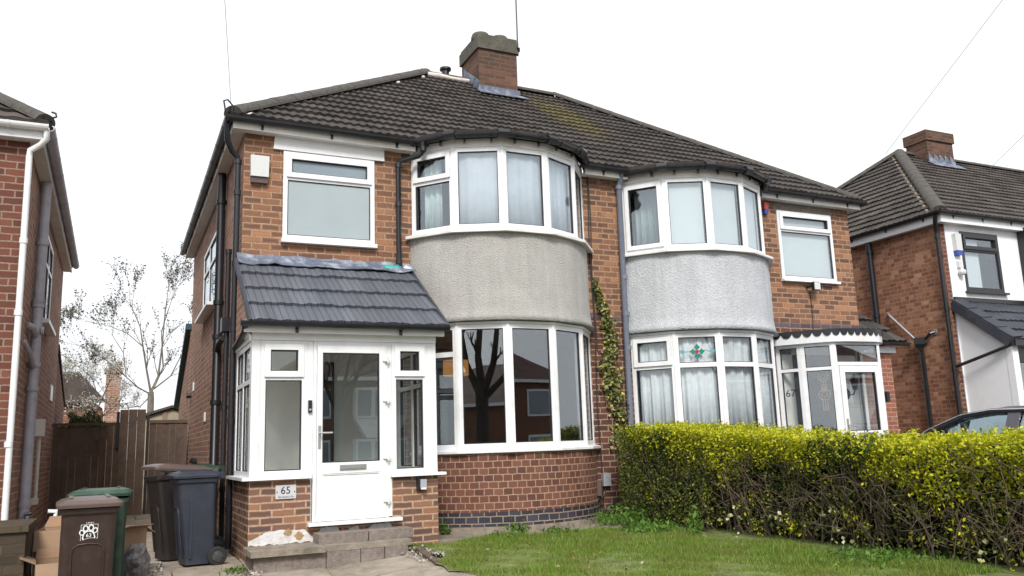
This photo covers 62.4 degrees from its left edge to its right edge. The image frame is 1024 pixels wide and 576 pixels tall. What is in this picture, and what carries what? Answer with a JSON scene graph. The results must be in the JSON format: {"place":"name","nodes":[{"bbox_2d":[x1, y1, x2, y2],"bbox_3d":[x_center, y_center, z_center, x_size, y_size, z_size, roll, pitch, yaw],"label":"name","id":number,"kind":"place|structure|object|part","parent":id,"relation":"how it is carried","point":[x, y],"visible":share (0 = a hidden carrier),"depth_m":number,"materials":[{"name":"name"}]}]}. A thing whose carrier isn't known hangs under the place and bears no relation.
{"place":"outdoors","nodes":[
{"label":"outdoors","id":0,"kind":"place"},
{"bbox_2d":[38,462,444,575],"bbox_3d":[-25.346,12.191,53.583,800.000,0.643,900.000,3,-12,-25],"label":"ground","id":1,"kind":"structure","parent":0,"point":[438,556],"depth_m":9.90,"materials":[{"name":"grey concrete"}]},
{"bbox_2d":[0,518,37,575],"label":"brick pier","id":2,"kind":"structure","parent":1,"relation":"on","point":[16,539],"depth_m":7.14,"materials":[{"name":"brown brick"}]},
{"bbox_2d":[21,511,31,518],"bbox_3d":[-4.809,2.523,8.350,0.100,0.609,0.139,3,-12,-25],"label":"plastic pipe","id":3,"kind":"object","parent":2,"relation":"on","point":[25,514],"visible":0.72,"depth_m":8.43,"materials":[{"name":"black plastic"}]},
{"bbox_2d":[0,92,78,530],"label":"semi detached house","id":4,"kind":"structure","parent":1,"relation":"on","point":[38,253],"depth_m":10.21,"materials":[{"name":"brick"}]},
{"bbox_2d":[42,235,55,336],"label":"side window","id":5,"kind":"structure","parent":4,"relation":"in","point":[49,330],"depth_m":12.75,"materials":[{"name":"white plastic"}]},
{"bbox_2d":[60,409,106,476],"bbox_3d":[-8.470,3.429,16.657,0.978,2.127,0.969,3,-12,-25],"label":"shrub","id":6,"kind":"object","parent":1,"relation":"on","point":[74,418],"visible":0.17,"depth_m":16.70,"materials":[{"name":"green plant"}]},
{"bbox_2d":[63,364,121,487],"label":"brick house","id":7,"kind":"structure","parent":1,"relation":"on","point":[79,389],"depth_m":31.82,"materials":[{"name":"brick"}]},
{"bbox_2d":[62,341,143,477],"bbox_3d":[-11.990,3.768,24.465,2.536,4.736,1.744,3,-12,-25],"label":"blossom tree","id":8,"kind":"object","parent":1,"relation":"on","point":[65,363],"visible":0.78,"depth_m":24.59,"materials":[{"name":"white plant"}]},
{"bbox_2d":[59,241,193,422],"bbox_3d":[-9.890,2.129,22.383,4.840,7.062,1.799,3,-12,-25],"label":"bare tree","id":9,"kind":"object","parent":1,"relation":"on","point":[150,393],"visible":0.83,"depth_m":22.39,"materials":[{"name":"grey plant"}]},
{"bbox_2d":[115,409,145,515],"bbox_3d":[-7.061,3.246,15.604,0.493,1.999,0.060,3,-12,-25],"label":"board fence","id":10,"kind":"object","parent":1,"relation":"on","point":[126,432],"visible":0.68,"depth_m":15.63,"materials":[{"name":"wood"}]},
{"bbox_2d":[142,405,178,502],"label":"garden shed","id":11,"kind":"structure","parent":1,"relation":"on","point":[168,413],"depth_m":20.61,"materials":[{"name":"wood"}]},
{"bbox_2d":[174,0,630,564],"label":"semi detached house","id":12,"kind":"structure","parent":1,"relation":"on","point":[316,390],"depth_m":10.83,"materials":[{"name":"orange brick"}]},
{"bbox_2d":[195,233,215,323],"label":"side window","id":13,"kind":"structure","parent":12,"relation":"in","point":[209,259],"depth_m":13.81,"materials":[{"name":"white plastic"}]},
{"bbox_2d":[225,7,230,101],"bbox_3d":[-2.652,-4.673,7.443,0.006,3.616,6.916,1,-11,-15],"label":"overhead wire","id":14,"kind":"object","parent":12,"relation":"on","point":[227,50],"visible":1,"depth_m":9.84,"materials":[{"name":"black metal"}]},
{"bbox_2d":[234,342,250,476],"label":"porch side window","id":15,"kind":"structure","parent":12,"relation":"in","point":[241,450],"depth_m":9.51,"materials":[{"name":"white plastic"}]},
{"bbox_2d":[258,340,307,476],"bbox_3d":[-2.429,1.269,8.984,0.490,1.422,0.094,3,-12,-25],"label":"porch window","id":16,"kind":"structure","parent":12,"relation":"in","point":[267,346],"depth_m":8.98,"materials":[{"name":"white plastic"}]},
{"bbox_2d":[280,151,376,248],"bbox_3d":[-2.348,-1.128,10.902,1.220,1.200,0.130,3,-12,-25],"label":"bathroom window","id":17,"kind":"structure","parent":12,"relation":"in","point":[328,200],"depth_m":10.90,"materials":[{"name":"white plastic"}]},
{"bbox_2d":[323,362,333,461],"bbox_3d":[-2.290,1.847,10.302,0.240,1.890,0.018,3,-12,-25],"label":"inner door","id":18,"kind":"structure","parent":12,"relation":"in","point":[328,409],"depth_m":10.38,"materials":[{"name":"white"}]},
{"bbox_2d":[316,346,390,521],"bbox_3d":[-1.714,1.558,9.202,0.807,1.854,0.126,3,-12,-25],"label":"front door","id":19,"kind":"structure","parent":12,"relation":"in","point":[345,490],"depth_m":9.13,"materials":[{"name":"white plastic"}]},
{"bbox_2d":[384,264,400,271],"bbox_3d":[-1.543,-0.237,10.977,0.248,0.165,0.065,3,-12,-25],"label":"plastic scrap","id":20,"kind":"object","parent":12,"relation":"on","point":[391,266],"visible":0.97,"depth_m":10.98,"materials":[{"name":"teal plastic"}]},
{"bbox_2d":[391,343,427,473],"bbox_3d":[-1.163,1.349,9.565,0.418,1.452,0.094,3,-12,-25],"label":"porch window","id":21,"kind":"structure","parent":12,"relation":"in","point":[397,374],"depth_m":9.57,"materials":[{"name":"white plastic"}]},
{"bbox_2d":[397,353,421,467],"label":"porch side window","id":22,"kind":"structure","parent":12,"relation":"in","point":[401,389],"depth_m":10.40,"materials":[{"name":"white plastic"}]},
{"bbox_2d":[424,160,442,228],"bbox_3d":[-1.072,-1.244,11.420,0.278,1.010,0.084,-7,-12,27],"label":"curtain","id":23,"kind":"object","parent":12,"relation":"hanging from","point":[433,208],"visible":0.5,"depth_m":11.39,"materials":[{"name":"white fabric"}]},
{"bbox_2d":[443,359,468,376],"bbox_3d":[-0.836,1.047,12.544,0.380,0.500,0.380,3,-12,-25],"label":"pendant lamp","id":24,"kind":"object","parent":12,"relation":"hanging from","point":[447,368],"visible":0.57,"depth_m":12.39,"materials":[{"name":"orange"}]},
{"bbox_2d":[411,146,584,239],"bbox_3d":[0.007,-1.251,11.633,2.653,1.110,0.836,3,-12,-25],"label":"upper bay window","id":25,"kind":"structure","parent":12,"relation":"in","point":[451,175],"depth_m":11.31,"materials":[{"name":"white plastic"}]},
{"bbox_2d":[417,323,594,450],"bbox_3d":[0.094,1.304,11.160,2.653,1.560,0.836,3,-12,-25],"label":"lower bay window","id":26,"kind":"structure","parent":12,"relation":"in","point":[582,339],"depth_m":10.81,"materials":[{"name":"white plastic"}]},
{"bbox_2d":[458,153,567,231],"bbox_3d":[0.089,-1.274,11.471,1.649,1.010,0.304,3,-12,-25],"label":"net curtain","id":27,"kind":"object","parent":12,"relation":"hanging from","point":[478,192],"visible":0.79,"depth_m":11.30,"materials":[{"name":"white fabric"}]},
{"bbox_2d":[566,170,569,231],"bbox_3d":[0.872,-1.158,12.243,0.086,1.010,0.419,-5,-11,14],"label":"curtain","id":28,"kind":"object","parent":12,"relation":"hanging from","point":[568,203],"visible":0.11,"depth_m":12.06,"materials":[{"name":"white fabric"}]},
{"bbox_2d":[574,337,579,439],"bbox_3d":[0.946,1.417,11.820,0.095,1.450,0.371,-4,-11,10],"label":"curtain","id":29,"kind":"object","parent":12,"relation":"hanging from","point":[578,426],"visible":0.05,"depth_m":11.65,"materials":[{"name":"grey fabric"}]},
{"bbox_2d":[591,278,629,512],"bbox_3d":[1.439,1.512,12.094,0.528,3.372,0.159,3,-12,-25],"label":"ivy","id":30,"kind":"object","parent":12,"relation":"attached to","point":[610,350],"visible":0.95,"depth_m":12.15,"materials":[{"name":"green plant"}]},
{"bbox_2d":[511,86,910,513],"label":"semi detached house","id":31,"kind":"structure","parent":1,"relation":"on","point":[752,251],"depth_m":13.10,"materials":[{"name":"orange brick"}]},
{"bbox_2d":[634,188,658,244],"bbox_3d":[2.094,-1.022,12.897,0.438,1.000,0.078,-7,-12,26],"label":"curtain","id":32,"kind":"object","parent":31,"relation":"hanging from","point":[646,217],"visible":0.63,"depth_m":12.93,"materials":[{"name":"white fabric"}]},
{"bbox_2d":[622,177,764,253],"bbox_3d":[3.043,-1.042,13.023,2.653,1.070,0.836,3,-12,-25],"label":"upper bay window","id":33,"kind":"structure","parent":31,"relation":"in","point":[661,185],"depth_m":12.63,"materials":[{"name":"white plastic"}]},
{"bbox_2d":[679,340,715,358],"bbox_3d":[2.661,0.889,12.170,0.540,0.350,0.010,-2,-10,0],"label":"stained glass motif","id":34,"kind":"object","parent":31,"relation":"attached to","point":[697,355],"visible":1,"depth_m":12.16,"materials":[{"name":"glass"}]},
{"bbox_2d":[630,332,780,427],"bbox_3d":[3.130,1.489,12.555,2.653,1.560,0.836,3,-12,-25],"label":"lower bay window","id":35,"kind":"structure","parent":31,"relation":"in","point":[673,362],"depth_m":12.24,"materials":[{"name":"white plastic"}]},
{"bbox_2d":[639,338,773,428],"bbox_3d":[3.123,1.497,12.571,2.411,1.420,0.732,3,-12,-25],"label":"net curtain","id":36,"kind":"object","parent":31,"relation":"hanging from","point":[700,394],"visible":0.73,"depth_m":12.26,"materials":[{"name":"white fabric"}]},
{"bbox_2d":[775,344,807,433],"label":"porch window","id":37,"kind":"structure","parent":31,"relation":"in","point":[780,370],"depth_m":13.36,"materials":[{"name":"white plastic"}]},
{"bbox_2d":[776,210,840,284],"bbox_3d":[4.974,-0.679,14.266,1.240,1.210,0.130,3,-12,-25],"label":"front window","id":38,"kind":"structure","parent":31,"relation":"in","point":[827,232],"depth_m":14.28,"materials":[{"name":"white plastic"}]},
{"bbox_2d":[792,355,836,435],"bbox_3d":[4.958,2.239,13.703,0.870,2.290,0.034,3,-12,-25],"label":"inner door","id":39,"kind":"structure","parent":31,"relation":"in","point":[827,418],"depth_m":13.80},
{"bbox_2d":[800,342,841,436],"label":"porch window","id":40,"kind":"structure","parent":31,"relation":"in","point":[805,369],"depth_m":13.13,"materials":[{"name":"white plastic"}]},
{"bbox_2d":[817,371,827,391],"bbox_3d":[4.845,1.453,13.163,0.162,0.317,0.023,-7,-12,25],"label":"dream catcher","id":41,"kind":"object","parent":31,"relation":"hanging from","point":[823,381],"visible":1,"depth_m":13.16,"materials":[{"name":"white fabric"}]},
{"bbox_2d":[819,389,830,410],"bbox_3d":[4.854,1.728,13.112,0.182,0.337,0.023,-7,-12,25],"label":"dream catcher","id":42,"kind":"object","parent":31,"relation":"hanging from","point":[825,400],"visible":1,"depth_m":13.10,"materials":[{"name":"white fabric"}]},
{"bbox_2d":[847,374,858,398],"bbox_3d":[5.446,1.587,13.594,0.304,0.400,0.162,0,-11,-12],"label":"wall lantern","id":43,"kind":"object","parent":31,"relation":"attached to","point":[854,379],"depth_m":13.58,"materials":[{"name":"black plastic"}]},
{"bbox_2d":[838,366,885,437],"bbox_3d":[5.452,2.209,13.027,0.782,2.030,0.122,2,-11,-21],"label":"front door","id":44,"kind":"structure","parent":31,"relation":"in","point":[875,371],"depth_m":13.16,"materials":[{"name":"white plastic"}]},
{"bbox_2d":[854,346,876,429],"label":"porch window","id":45,"kind":"structure","parent":31,"relation":"in","point":[861,348],"depth_m":14.10,"materials":[{"name":"white plastic"}]},
{"bbox_2d":[837,129,1023,438],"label":"semi detached house","id":46,"kind":"structure","parent":1,"relation":"on","point":[936,231],"depth_m":16.27,"materials":[{"name":"brick"}]},
{"bbox_2d":[885,1,1001,153],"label":"overhead wire","id":47,"kind":"object","parent":46,"relation":"attached to","point":[945,74],"visible":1,"depth_m":18.13,"materials":[{"name":"black metal"}]},
{"bbox_2d":[959,231,1009,295],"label":"front window","id":48,"kind":"structure","parent":46,"relation":"in","point":[994,251],"depth_m":16.13,"materials":[{"name":"plastic"}]},
{"bbox_2d":[31,513,476,575],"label":"paving","id":49,"kind":"structure","parent":0,"point":[409,565],"depth_m":8.28,"materials":[{"name":"beige concrete"}]},
{"bbox_2d":[20,548,58,575],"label":"cardboard box","id":50,"kind":"object","parent":49,"relation":"on","point":[45,562],"visible":0.59,"depth_m":7.36,"materials":[{"name":"brown cardboard"}]},
{"bbox_2d":[32,516,60,575],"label":"cardboard box","id":51,"kind":"object","parent":49,"relation":"on","point":[47,536],"visible":0.31,"depth_m":7.83,"materials":[{"name":"brown cardboard"}]},
{"bbox_2d":[48,509,57,515],"bbox_3d":[-4.619,2.533,8.471,0.093,0.618,0.139,3,-12,-25],"label":"plastic pipe","id":52,"kind":"object","parent":51,"relation":"on","point":[55,511],"visible":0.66,"depth_m":8.56,"materials":[{"name":"white plastic"}]},
{"bbox_2d":[47,422,119,520],"bbox_3d":[-7.741,3.336,15.309,1.120,1.770,0.096,3,-12,-25],"label":"board fence","id":53,"kind":"object","parent":49,"relation":"on","point":[79,451],"visible":0.57,"depth_m":15.35,"materials":[{"name":"brown wood"}]},
{"bbox_2d":[56,494,123,575],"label":"wheelie bin","id":54,"kind":"object","parent":49,"relation":"on","point":[87,534],"visible":1,"depth_m":6.55,"materials":[{"name":"brown plastic"}]},
{"bbox_2d":[67,486,133,575],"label":"wheelie bin","id":55,"kind":"object","parent":49,"relation":"on","point":[124,494],"visible":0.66,"depth_m":7.27,"materials":[{"name":"green plastic"}]},
{"bbox_2d":[123,543,150,575],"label":"rubbish bag","id":56,"kind":"object","parent":49,"relation":"on","point":[137,559],"visible":0.89,"depth_m":7.87,"materials":[{"name":"plastic"}]},
{"bbox_2d":[124,524,154,553],"bbox_3d":[-3.647,2.518,8.174,0.441,0.468,0.329,-11,-14,39],"label":"cardboard box","id":57,"kind":"object","parent":49,"relation":"on","point":[135,533],"visible":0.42,"depth_m":8.12,"materials":[{"name":"brown cardboard"}]},
{"bbox_2d":[142,415,187,513],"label":"garden gate","id":58,"kind":"structure","parent":49,"relation":"on","point":[174,444],"depth_m":15.96,"materials":[{"name":"brown wood"}]},
{"bbox_2d":[141,463,217,559],"bbox_3d":[-3.627,2.426,9.214,0.704,1.035,0.499,7,-14,-40],"label":"wheelie bin","id":59,"kind":"object","parent":49,"relation":"on","point":[160,496],"visible":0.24,"depth_m":8.97,"materials":[{"name":"brown plastic"}]},
{"bbox_2d":[162,464,224,547],"bbox_3d":[-3.723,2.567,9.867,0.659,1.000,0.499,4,-12,-30],"label":"wheelie bin","id":60,"kind":"object","parent":49,"relation":"on","point":[219,541],"visible":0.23,"depth_m":9.82,"materials":[{"name":"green plastic"}]},
{"bbox_2d":[166,469,226,565],"bbox_3d":[-3.245,2.354,8.687,0.549,0.955,0.479,4,-12,-31],"label":"wheelie bin","id":61,"kind":"object","parent":49,"relation":"on","point":[194,493],"visible":1,"depth_m":8.53,"materials":[{"name":"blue plastic"}]},
{"bbox_2d":[218,565,250,574],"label":"weed clump","id":62,"kind":"object","parent":49,"relation":"on","point":[232,570],"visible":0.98,"depth_m":8.16,"materials":[{"name":"green plant"}]},
{"bbox_2d":[150,544,444,575],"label":"weeds","id":63,"kind":"object","parent":49,"relation":"on","point":[251,572],"visible":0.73,"depth_m":8.38,"materials":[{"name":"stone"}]},
{"bbox_2d":[243,538,411,573],"bbox_3d":[-1.863,2.733,8.627,1.625,0.250,0.536,3,-12,-25],"label":"doorstep","id":64,"kind":"object","parent":49,"relation":"on","point":[286,557],"visible":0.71,"depth_m":8.43,"materials":[{"name":"stone"}]},
{"bbox_2d":[313,529,367,544],"bbox_3d":[-1.783,2.585,8.798,0.510,0.097,0.280,3,-12,-25],"label":"stone block","id":65,"kind":"object","parent":64,"relation":"on","point":[341,536],"depth_m":8.69,"materials":[{"name":"grey stone"}]},
{"bbox_2d":[363,526,412,540],"bbox_3d":[-1.324,2.608,9.010,0.478,0.097,0.280,3,-12,-25],"label":"stone block","id":66,"kind":"object","parent":64,"relation":"on","point":[382,533],"depth_m":8.90,"materials":[{"name":"grey stone"}]},
{"bbox_2d":[0,0,1023,455],"label":"sky","id":67,"kind":"structure","parent":0,"point":[817,90],"materials":[{"name":"white"}]},
{"bbox_2d":[439,520,646,542],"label":"path","id":68,"kind":"structure","parent":0,"point":[446,538],"depth_m":10.20,"materials":[{"name":"concrete"}]},
{"bbox_2d":[439,516,451,534],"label":"weed clump","id":69,"kind":"object","parent":68,"relation":"on","point":[444,530],"visible":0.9,"depth_m":10.32,"materials":[{"name":"green plant"}]},
{"bbox_2d":[485,527,527,538],"bbox_3d":[-0.073,2.787,9.584,0.587,0.147,0.660,3,-12,-25],"label":"weed clump","id":70,"kind":"object","parent":68,"relation":"on","point":[500,534],"visible":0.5,"depth_m":9.52,"materials":[{"name":"green plant"}]},
{"bbox_2d":[502,518,531,533],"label":"weed clump","id":71,"kind":"object","parent":68,"relation":"on","point":[516,528],"visible":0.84,"depth_m":10.13,"materials":[{"name":"green plant"}]},
{"bbox_2d":[532,525,580,534],"bbox_3d":[0.554,2.820,9.842,0.645,0.137,0.613,3,-12,-25],"label":"weed clump","id":72,"kind":"object","parent":68,"relation":"on","point":[557,529],"visible":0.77,"depth_m":9.82,"materials":[{"name":"green plant"}]},
{"bbox_2d":[568,498,671,527],"bbox_3d":[1.524,2.879,10.887,1.218,0.353,1.441,-7,-12,25],"label":"weed clump","id":73,"kind":"object","parent":68,"relation":"on","point":[630,516],"visible":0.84,"depth_m":10.71,"materials":[{"name":"green plant"}]},
{"bbox_2d":[408,522,1023,575],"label":"lawn","id":74,"kind":"structure","parent":0,"point":[1005,568],"depth_m":7.53,"materials":[{"name":"green plant"}]},
{"bbox_2d":[415,547,440,565],"bbox_3d":[-0.836,2.678,8.426,0.060,0.104,0.848,2,-11,-20],"label":"edging board","id":75,"kind":"object","parent":74,"relation":"on","point":[426,555],"visible":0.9,"depth_m":8.43,"materials":[{"name":"brown wood"}]},
{"bbox_2d":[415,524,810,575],"bbox_3d":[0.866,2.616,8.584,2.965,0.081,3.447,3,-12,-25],"label":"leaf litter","id":76,"kind":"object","parent":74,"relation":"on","point":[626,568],"visible":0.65,"depth_m":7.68,"materials":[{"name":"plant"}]},
{"bbox_2d":[611,517,688,534],"bbox_3d":[1.701,2.756,9.786,0.930,0.187,1.105,3,-12,-25],"label":"weed clump","id":77,"kind":"object","parent":74,"relation":"on","point":[651,527],"visible":0.93,"depth_m":9.78,"materials":[{"name":"green plant"}]},
{"bbox_2d":[683,505,703,533],"bbox_3d":[1.993,2.588,9.387,0.240,0.352,0.251,3,-12,-25],"label":"weed clump","id":78,"kind":"object","parent":74,"relation":"on","point":[694,527],"visible":0.93,"depth_m":9.34,"materials":[{"name":"green plant"}]},
{"bbox_2d":[790,540,989,569],"bbox_3d":[3.010,2.272,7.226,1.667,0.136,1.591,3,-12,-25],"label":"weed clump","id":79,"kind":"object","parent":74,"relation":"on","point":[884,553],"visible":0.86,"depth_m":7.09,"materials":[{"name":"green plant"}]},
{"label":"hedge soil","id":80,"kind":"structure","parent":74,"relation":"on","visible":0},
{"bbox_2d":[607,419,1023,570],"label":"hedge","id":81,"kind":"object","parent":80,"relation":"on","point":[896,492],"visible":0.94,"depth_m":8.08,"materials":[{"name":"green plant"}]},
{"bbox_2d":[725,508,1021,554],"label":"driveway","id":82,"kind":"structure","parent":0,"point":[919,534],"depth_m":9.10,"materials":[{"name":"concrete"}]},
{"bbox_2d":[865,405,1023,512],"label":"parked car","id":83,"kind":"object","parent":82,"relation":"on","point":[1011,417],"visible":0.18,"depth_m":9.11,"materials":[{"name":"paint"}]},
{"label":"side window","id":84,"kind":"part","parent":83,"relation":"part of","materials":[{"name":"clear glass"}]},
{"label":"side window","id":85,"kind":"part","parent":83,"relation":"part of","materials":[{"name":"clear glass"}]}
]}

